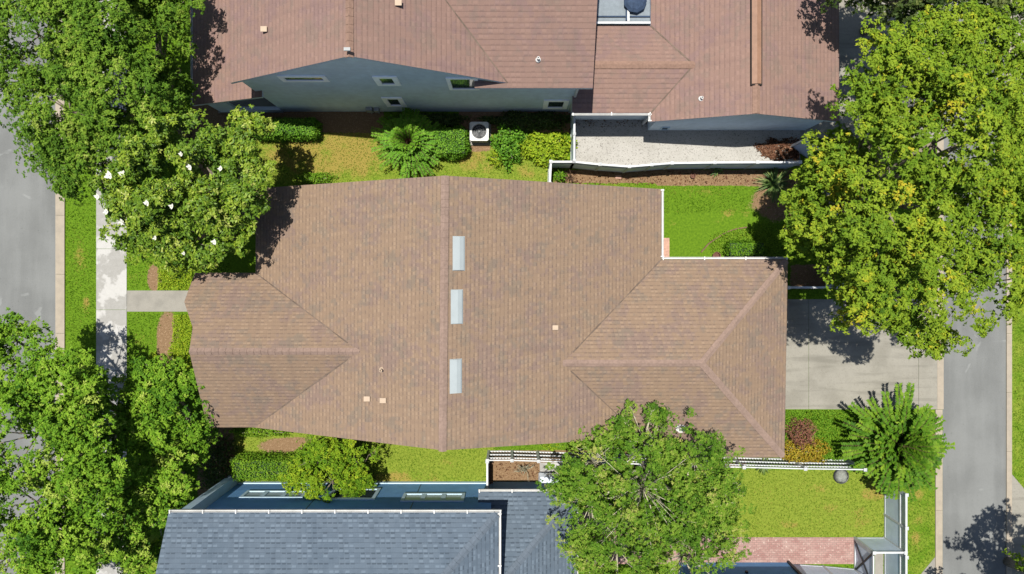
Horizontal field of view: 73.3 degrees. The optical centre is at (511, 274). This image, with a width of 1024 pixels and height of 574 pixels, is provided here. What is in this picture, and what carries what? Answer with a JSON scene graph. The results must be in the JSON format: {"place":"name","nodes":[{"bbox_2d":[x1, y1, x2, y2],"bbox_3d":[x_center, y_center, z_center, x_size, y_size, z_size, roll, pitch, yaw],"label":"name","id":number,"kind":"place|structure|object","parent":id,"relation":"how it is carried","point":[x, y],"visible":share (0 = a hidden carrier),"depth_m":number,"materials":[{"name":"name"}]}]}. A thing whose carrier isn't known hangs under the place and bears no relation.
{"place":"outdoors","nodes":[
{"label":"outdoors","id":0,"kind":"place"},
{"bbox_2d":[0,0,55,573],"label":"street","id":1,"kind":"structure","parent":0,"point":[27,247],"depth_m":35.00,"materials":[{"name":"grey asphalt"}]},
{"bbox_2d":[96,0,126,573],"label":"pavement","id":2,"kind":"structure","parent":0,"point":[111,310],"depth_m":34.97,"materials":[{"name":"concrete"}]},
{"bbox_2d":[127,291,187,311],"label":"garden path","id":3,"kind":"structure","parent":0,"point":[155,301],"depth_m":34.97,"materials":[{"name":"grey concrete"}]},
{"bbox_2d":[65,0,1023,573],"bbox_3d":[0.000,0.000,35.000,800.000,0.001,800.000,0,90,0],"label":"ground","id":4,"kind":"structure","parent":0,"point":[695,230],"depth_m":35.00,"materials":[{"name":"green plant"}]},
{"bbox_2d":[55,19,64,573],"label":"street kerb","id":5,"kind":"structure","parent":4,"relation":"on","point":[60,270],"depth_m":34.93,"materials":[{"name":"concrete"}]},
{"bbox_2d":[0,307,147,573],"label":"street tree","id":6,"kind":"object","parent":4,"relation":"on","point":[64,423],"visible":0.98,"depth_m":27.46,"materials":[{"name":"green plant"}]},
{"bbox_2d":[0,0,205,206],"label":"street tree","id":7,"kind":"object","parent":4,"relation":"on","point":[72,68],"visible":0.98,"depth_m":27.69,"materials":[{"name":"green plant"}]},
{"bbox_2d":[93,447,199,573],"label":"garden tree","id":8,"kind":"object","parent":4,"relation":"on","point":[151,490],"visible":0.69,"depth_m":29.85,"materials":[{"name":"green plant"}]},
{"bbox_2d":[112,350,222,470],"bbox_3d":[-15.801,6.305,32.292,4.815,5.535,5.874,0,90,0],"label":"garden tree","id":9,"kind":"object","parent":4,"relation":"on","point":[153,421],"visible":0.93,"depth_m":30.30,"materials":[{"name":"green plant"}]},
{"bbox_2d":[148,263,192,367],"bbox_3d":[-17.328,2.000,34.871,2.305,0.289,5.555,0,90,0],"label":"ground cover","id":10,"kind":"object","parent":4,"relation":"on","point":[175,346],"visible":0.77,"depth_m":34.87,"materials":[{"name":"green plant"}]},
{"bbox_2d":[87,100,278,278],"bbox_3d":[-13.688,-3.572,30.662,8.387,8.779,7.149,-19,90,0],"label":"magnolia tree","id":11,"kind":"object","parent":4,"relation":"on","point":[161,214],"visible":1,"depth_m":28.15,"materials":[{"name":"green plant"}]},
{"bbox_2d":[195,433,237,490],"bbox_3d":[-14.764,9.744,34.248,2.368,1.539,3.766,0,90,0],"label":"shade plant","id":12,"kind":"object","parent":4,"relation":"on","point":[211,480],"visible":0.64,"depth_m":34.32,"materials":[{"name":"green plant"}]},
{"bbox_2d":[224,427,291,438],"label":"plant","id":13,"kind":"object","parent":4,"relation":"on","point":[269,432],"visible":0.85,"depth_m":34.69,"materials":[{"name":"green plant"}]},
{"bbox_2d":[230,450,325,481],"bbox_3d":[-11.616,9.596,34.261,4.733,1.527,1.483,0,90,0],"label":"hedge","id":14,"kind":"object","parent":4,"relation":"on","point":[270,466],"visible":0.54,"depth_m":33.82,"materials":[{"name":"green plant"}]},
{"bbox_2d":[253,115,323,143],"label":"hedge","id":15,"kind":"object","parent":4,"relation":"on","point":[292,129],"visible":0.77,"depth_m":34.12,"materials":[{"name":"green plant"}]},
{"bbox_2d":[277,434,355,503],"bbox_3d":[-9.125,9.162,33.114,3.704,3.874,3.625,0,90,0],"label":"feathery bush","id":16,"kind":"object","parent":4,"relation":"on","point":[325,451],"visible":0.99,"depth_m":31.85,"materials":[{"name":"green plant"}]},
{"bbox_2d":[296,171,337,183],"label":"plant","id":17,"kind":"object","parent":4,"relation":"on","point":[319,175],"visible":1,"depth_m":34.66,"materials":[{"name":"green plant"}]},
{"bbox_2d":[332,440,379,497],"bbox_3d":[-7.505,9.193,33.389,2.446,3.337,2.975,0,90,0],"label":"feathery bush","id":18,"kind":"object","parent":4,"relation":"on","point":[361,483],"visible":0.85,"depth_m":32.33,"materials":[{"name":"green plant"}]},
{"bbox_2d":[370,107,445,178],"bbox_3d":[-5.129,-6.583,33.565,3.799,1.892,3.845,0,90,0],"label":"spiky shrub","id":19,"kind":"object","parent":4,"relation":"on","point":[398,135],"visible":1,"depth_m":33.65,"materials":[{"name":"green plant"}]},
{"bbox_2d":[384,112,474,126],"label":"shade plant","id":20,"kind":"object","parent":4,"relation":"on","point":[441,117],"visible":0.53,"depth_m":34.60,"materials":[{"name":"green plant"}]},
{"bbox_2d":[432,125,471,162],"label":"hedge","id":21,"kind":"object","parent":4,"relation":"on","point":[453,142],"visible":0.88,"depth_m":34.02,"materials":[{"name":"green plant"}]},
{"bbox_2d":[156,475,801,573],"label":"house","id":22,"kind":"structure","parent":4,"relation":"on","point":[228,525],"depth_m":29.32,"materials":[{"name":"blue tile"}]},
{"bbox_2d":[239,490,306,497],"bbox_3d":[-11.400,10.565,33.025,3.000,1.050,0.070,0,90,0],"label":"window","id":23,"kind":"structure","parent":22,"relation":"in","point":[249,493],"depth_m":33.00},
{"bbox_2d":[329,488,380,499],"bbox_3d":[-7.600,10.565,33.075,2.300,1.650,0.070,0,90,0],"label":"window","id":24,"kind":"structure","parent":22,"relation":"in","point":[370,494],"depth_m":32.86,"materials":[{"name":"white glass"}]},
{"bbox_2d":[400,493,464,501],"bbox_3d":[-3.725,10.565,32.575,2.950,1.150,0.070,0,90,0],"label":"window","id":25,"kind":"structure","parent":22,"relation":"in","point":[407,497],"depth_m":32.56,"materials":[{"name":"clear glass"}]},
{"bbox_2d":[469,122,490,145],"bbox_3d":[-1.631,-7.105,34.598,1.120,0.804,1.120,0,90,0],"label":"air conditioner","id":26,"kind":"object","parent":4,"relation":"on","point":[480,133],"visible":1,"depth_m":34.35,"materials":[{"name":"grey metal"}]},
{"bbox_2d":[184,175,787,457],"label":"house","id":27,"kind":"structure","parent":4,"relation":"on","point":[444,313],"depth_m":29.98,"materials":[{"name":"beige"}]},
{"bbox_2d":[486,457,488,488],"bbox_3d":[-1.198,9.753,34.070,0.160,1.860,1.577,0,90,0],"label":"fence","id":28,"kind":"object","parent":4,"relation":"on","point":[487,474],"visible":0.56,"depth_m":33.24,"materials":[{"name":"grey plastic"}]},
{"bbox_2d":[489,461,492,483],"bbox_3d":[-1.062,10.004,34.778,0.190,0.445,1.155,0,90,0],"label":"plank","id":29,"kind":"object","parent":4,"relation":"on","point":[490,472],"visible":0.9,"depth_m":34.62,"materials":[{"name":"brown wood"}]},
{"bbox_2d":[486,149,509,168],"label":"plant","id":30,"kind":"object","parent":4,"relation":"on","point":[493,161],"visible":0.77,"depth_m":34.61,"materials":[{"name":"green plant"}]},
{"bbox_2d":[207,119,800,481],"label":"leaf litter","id":31,"kind":"object","parent":4,"relation":"on","point":[599,184],"visible":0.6,"depth_m":34.94,"materials":[{"name":"plant"}]},
{"bbox_2d":[489,122,527,172],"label":"glossy shrub","id":32,"kind":"object","parent":4,"relation":"on","point":[514,139],"visible":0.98,"depth_m":34.27,"materials":[{"name":"green plant"}]},
{"bbox_2d":[190,0,838,129],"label":"house","id":33,"kind":"structure","parent":4,"relation":"on","point":[723,65],"depth_m":30.87,"materials":[{"name":"brown"}]},
{"bbox_2d":[277,75,329,81],"bbox_3d":[-8.780,-8.255,29.025,2.000,0.850,0.070,0,90,0],"label":"window","id":34,"kind":"structure","parent":33,"relation":"in","point":[285,78],"depth_m":29.03,"materials":[{"name":"white glass"}]},
{"bbox_2d":[372,76,401,85],"bbox_3d":[-5.335,-8.255,29.375,1.030,1.350,0.070,0,90,0],"label":"window","id":35,"kind":"structure","parent":33,"relation":"in","point":[380,80],"depth_m":29.33,"materials":[{"name":"white glass"}]},
{"bbox_2d":[381,97,406,106],"bbox_3d":[-5.645,-8.255,32.975,0.950,1.650,0.070,0,90,0],"label":"window","id":36,"kind":"structure","parent":33,"relation":"in","point":[389,101],"depth_m":32.90,"materials":[{"name":"white glass"}]},
{"bbox_2d":[446,77,479,89],"bbox_3d":[-2.120,-8.255,29.825,1.340,1.850,0.070,0,90,0],"label":"window","id":37,"kind":"structure","parent":33,"relation":"in","point":[454,83],"depth_m":29.79,"materials":[{"name":"white glass"}]},
{"bbox_2d":[543,100,568,108],"bbox_3d":[2.120,-8.255,33.425,1.200,1.650,0.070,0,90,0],"label":"window","id":38,"kind":"structure","parent":33,"relation":"in","point":[548,104],"depth_m":33.48,"materials":[{"name":"white glass"}]},
{"bbox_2d":[516,464,533,479],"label":"bare shrub","id":39,"kind":"object","parent":4,"relation":"on","point":[525,468],"visible":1,"depth_m":34.38,"materials":[{"name":"brown plant"}]},
{"bbox_2d":[477,110,576,133],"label":"shade plant","id":40,"kind":"object","parent":4,"relation":"on","point":[511,118],"visible":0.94,"depth_m":34.59,"materials":[{"name":"green plant"}]},
{"bbox_2d":[517,129,577,169],"bbox_3d":[1.714,-6.316,34.418,3.313,1.206,2.133,0,90,0],"label":"lime shrub","id":41,"kind":"object","parent":4,"relation":"on","point":[557,150],"visible":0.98,"depth_m":34.47,"materials":[{"name":"green plant"}]},
{"bbox_2d":[541,443,562,450],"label":"plant","id":42,"kind":"object","parent":4,"relation":"on","point":[549,447],"visible":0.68,"depth_m":34.70,"materials":[{"name":"green plant"}]},
{"bbox_2d":[552,167,567,182],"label":"plant","id":43,"kind":"object","parent":4,"relation":"on","point":[562,176],"visible":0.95,"depth_m":34.61,"materials":[{"name":"green plant"}]},
{"bbox_2d":[548,160,575,181],"bbox_3d":[2.406,-4.903,34.050,1.318,1.900,1.215,0,90,0],"label":"fence","id":44,"kind":"object","parent":4,"relation":"on","point":[560,164],"visible":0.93,"depth_m":33.68,"materials":[{"name":"grey plastic"}]},
{"bbox_2d":[564,169,576,182],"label":"bare shrub","id":45,"kind":"object","parent":4,"relation":"on","point":[571,178],"visible":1,"depth_m":34.53,"materials":[{"name":"brown plant"}]},
{"bbox_2d":[571,116,575,161],"bbox_3d":[3.011,-6.614,34.050,0.140,1.900,2.405,0,90,0],"label":"fence","id":46,"kind":"object","parent":4,"relation":"on","point":[573,133],"visible":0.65,"depth_m":33.20,"materials":[{"name":"grey plastic"}]},
{"bbox_2d":[596,24,647,25],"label":"screened terrace","id":47,"kind":"structure","parent":4,"relation":"on","point":[621,24],"depth_m":34.95,"materials":[{"name":"metal"}]},
{"bbox_2d":[596,0,649,23],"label":"terrace canopy","id":48,"kind":"object","parent":47,"relation":"on","point":[613,12],"visible":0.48,"depth_m":32.36,"materials":[{"name":"white plastic"}]},
{"bbox_2d":[624,0,646,11],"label":"parasol","id":49,"kind":"object","parent":48,"relation":"on","point":[634,5],"visible":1,"depth_m":31.97,"materials":[{"name":"blue fabric"}]},
{"bbox_2d":[535,399,756,573],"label":"feathery tree","id":50,"kind":"object","parent":4,"relation":"on","point":[673,461],"visible":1,"depth_m":29.27,"materials":[{"name":"green plant"}]},
{"bbox_2d":[664,238,668,256],"bbox_3d":[7.746,-1.357,35.020,0.516,0.100,0.977,0,90,0],"label":"brick strip","id":51,"kind":"object","parent":4,"relation":"on","point":[666,247],"visible":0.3,"depth_m":34.97,"materials":[{"name":"brick"}]},
{"bbox_2d":[486,450,866,471],"bbox_3d":[7.936,9.228,34.070,18.413,1.860,0.215,2,90,0],"label":"fence","id":52,"kind":"object","parent":4,"relation":"on","point":[511,458],"visible":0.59,"depth_m":33.81,"materials":[{"name":"white plastic"}]},
{"bbox_2d":[572,160,801,172],"bbox_3d":[8.442,-5.315,34.050,11.072,1.900,0.392,0,90,0],"label":"fence","id":53,"kind":"object","parent":4,"relation":"on","point":[757,164],"visible":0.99,"depth_m":33.75,"materials":[{"name":"grey plastic"}]},
{"bbox_2d":[710,168,723,177],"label":"strap plant","id":54,"kind":"object","parent":4,"relation":"on","point":[716,171],"visible":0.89,"depth_m":34.80,"materials":[{"name":"green plant"}]},
{"bbox_2d":[713,252,720,256],"bbox_3d":[10.337,-0.922,34.860,0.420,0.280,0.410,0,90,0],"label":"plant pot","id":55,"kind":"object","parent":4,"relation":"on","point":[716,254],"visible":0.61,"depth_m":34.84,"materials":[{"name":"ceramic"}]},
{"bbox_2d":[701,227,746,252],"bbox_3d":[10.704,-1.874,34.960,2.680,0.080,0.338,-29,90,0],"label":"garden edging","id":56,"kind":"object","parent":4,"relation":"on","point":[719,236],"visible":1,"depth_m":34.92,"materials":[{"name":"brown wood"}]},
{"bbox_2d":[721,238,767,256],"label":"clipped bush","id":57,"kind":"object","parent":4,"relation":"on","point":[739,248],"visible":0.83,"depth_m":34.22,"materials":[{"name":"green plant"}]},
{"bbox_2d":[710,226,789,256],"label":"ground cover","id":58,"kind":"object","parent":4,"relation":"on","point":[740,234],"visible":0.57,"depth_m":34.87,"materials":[{"name":"green plant"}]},
{"bbox_2d":[755,458,770,473],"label":"strap plant","id":59,"kind":"object","parent":4,"relation":"on","point":[763,470],"visible":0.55,"depth_m":34.75,"materials":[{"name":"green plant"}]},
{"bbox_2d":[754,167,790,202],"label":"strap plant","id":60,"kind":"object","parent":4,"relation":"on","point":[775,184],"visible":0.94,"depth_m":34.66,"materials":[{"name":"green plant"}]},
{"bbox_2d":[753,136,799,160],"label":"bush","id":61,"kind":"object","parent":4,"relation":"on","point":[772,144],"visible":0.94,"depth_m":34.88,"materials":[{"name":"red plant"}]},
{"bbox_2d":[785,416,818,449],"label":"red bush","id":62,"kind":"object","parent":4,"relation":"on","point":[807,432],"visible":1,"depth_m":34.32,"materials":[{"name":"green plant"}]},
{"bbox_2d":[781,437,832,469],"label":"golden bush","id":63,"kind":"object","parent":4,"relation":"on","point":[803,455],"visible":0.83,"depth_m":34.45,"materials":[{"name":"yellow plant"}]},
{"bbox_2d":[787,137,843,288],"bbox_3d":[15.062,-2.776,34.050,2.784,1.900,7.386,7,90,0],"label":"fence","id":64,"kind":"object","parent":4,"relation":"on","point":[799,147],"visible":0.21,"depth_m":34.40,"materials":[{"name":"grey plastic"}]},
{"bbox_2d":[792,563,860,573],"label":"fence","id":65,"kind":"object","parent":4,"relation":"on","point":[810,569],"visible":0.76,"depth_m":34.52,"materials":[{"name":"grey plastic"}]},
{"bbox_2d":[785,410,895,460],"bbox_3d":[16.951,8.166,34.874,6.330,0.296,2.598,0,90,0],"label":"ground cover","id":66,"kind":"object","parent":4,"relation":"on","point":[832,428],"visible":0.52,"depth_m":34.87,"materials":[{"name":"green plant"}]},
{"bbox_2d":[841,382,954,502],"bbox_3d":[18.669,8.330,32.897,5.142,2.626,5.852,-30,90,0],"label":"palm tree","id":67,"kind":"object","parent":66,"relation":"on","point":[903,446],"visible":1,"depth_m":33.09,"materials":[{"name":"green plant"}]},
{"bbox_2d":[833,470,848,483],"bbox_3d":[16.713,10.256,34.850,0.780,0.301,0.768,0,90,0],"label":"garden stone","id":68,"kind":"object","parent":4,"relation":"on","point":[841,476],"visible":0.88,"depth_m":34.84,"materials":[{"name":"grey stone"}]},
{"bbox_2d":[854,537,907,554],"bbox_3d":[18.175,13.400,34.000,1.670,2.000,0.160,0,90,0],"label":"fence","id":69,"kind":"object","parent":4,"relation":"on","point":[878,545],"visible":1,"depth_m":33.93,"materials":[{"name":"grey plastic"}]},
{"bbox_2d":[883,488,908,573],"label":"fence","id":70,"kind":"object","parent":4,"relation":"on","point":[895,528],"visible":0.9,"depth_m":33.87,"materials":[{"name":"grey plastic"}]},
{"bbox_2d":[777,0,1023,360],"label":"oak tree","id":71,"kind":"object","parent":4,"relation":"on","point":[842,173],"visible":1,"depth_m":24.89,"materials":[{"name":"green plant"}]},
{"bbox_2d":[817,0,1023,43],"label":"evergreen tree","id":72,"kind":"object","parent":4,"relation":"on","point":[899,10],"visible":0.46,"depth_m":27.63,"materials":[{"name":"green plant"}]},
{"bbox_2d":[921,557,934,573],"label":"gate apron","id":73,"kind":"object","parent":4,"relation":"on","point":[930,568],"visible":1,"depth_m":34.98,"materials":[{"name":"grey concrete"}]},
{"bbox_2d":[935,409,942,573],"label":"alley kerb","id":74,"kind":"structure","parent":4,"relation":"on","point":[939,522],"depth_m":34.94,"materials":[{"name":"concrete"}]},
{"bbox_2d":[937,52,943,408],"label":"alley kerb","id":75,"kind":"structure","parent":4,"relation":"on","point":[940,373],"depth_m":34.98,"materials":[{"name":"concrete"}]},
{"bbox_2d":[943,1,1005,573],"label":"alley","id":76,"kind":"structure","parent":4,"relation":"on","point":[974,489],"depth_m":34.99,"materials":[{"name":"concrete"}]},
{"bbox_2d":[1006,0,1011,573],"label":"alley kerb","id":77,"kind":"structure","parent":4,"relation":"on","point":[1009,439],"depth_m":34.94,"materials":[{"name":"concrete"}]},
{"bbox_2d":[1002,545,1023,573],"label":"alley tree","id":78,"kind":"object","parent":4,"relation":"on","point":[1015,563],"visible":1,"depth_m":31.74,"materials":[{"name":"green plant"}]},
{"bbox_2d":[540,462,576,477],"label":"courtyard slab","id":79,"kind":"structure","parent":0,"point":[542,467],"depth_m":34.97,"materials":[{"name":"concrete"}]},
{"bbox_2d":[539,473,558,486],"bbox_3d":[1.856,10.339,34.511,1.050,0.919,0.750,0,90,0],"label":"barbecue","id":80,"kind":"object","parent":79,"relation":"on","point":[546,477],"visible":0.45,"depth_m":34.14,"materials":[{"name":"silver metal"}]},
{"bbox_2d":[579,512,634,536],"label":"paver terrace","id":81,"kind":"structure","parent":0,"point":[590,515],"depth_m":34.97,"materials":[{"name":"brick"}]},
{"bbox_2d":[575,120,799,165],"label":"patio","id":82,"kind":"structure","parent":0,"point":[614,142],"depth_m":34.97,"materials":[{"name":"concrete"}]},
{"bbox_2d":[580,537,853,563],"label":"paver path","id":83,"kind":"structure","parent":0,"point":[816,550],"depth_m":34.97,"materials":[{"name":"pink brick"}]},
{"bbox_2d":[854,540,873,573],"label":"garden gate","id":84,"kind":"structure","parent":83,"relation":"on","point":[863,560],"depth_m":34.07,"materials":[{"name":"white plastic"}]},
{"bbox_2d":[785,299,936,408],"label":"driveway","id":85,"kind":"structure","parent":0,"point":[826,368],"depth_m":34.98,"materials":[{"name":"concrete"}]},
{"bbox_2d":[800,0,936,137],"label":"neighbour driveway","id":86,"kind":"structure","parent":0,"point":[850,25],"depth_m":34.98,"materials":[{"name":"concrete"}]},
{"bbox_2d":[875,554,882,573],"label":"alley terrace","id":87,"kind":"structure","parent":0,"point":[878,563],"depth_m":34.99,"materials":[{"name":"grey concrete"}]},
{"bbox_2d":[1012,475,1023,573],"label":"path","id":88,"kind":"structure","parent":0,"point":[1017,516],"depth_m":34.98,"materials":[{"name":"concrete"}]},
{"bbox_2d":[1012,14,1023,79],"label":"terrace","id":89,"kind":"structure","parent":0,"point":[1018,33],"depth_m":34.98,"materials":[{"name":"concrete"}]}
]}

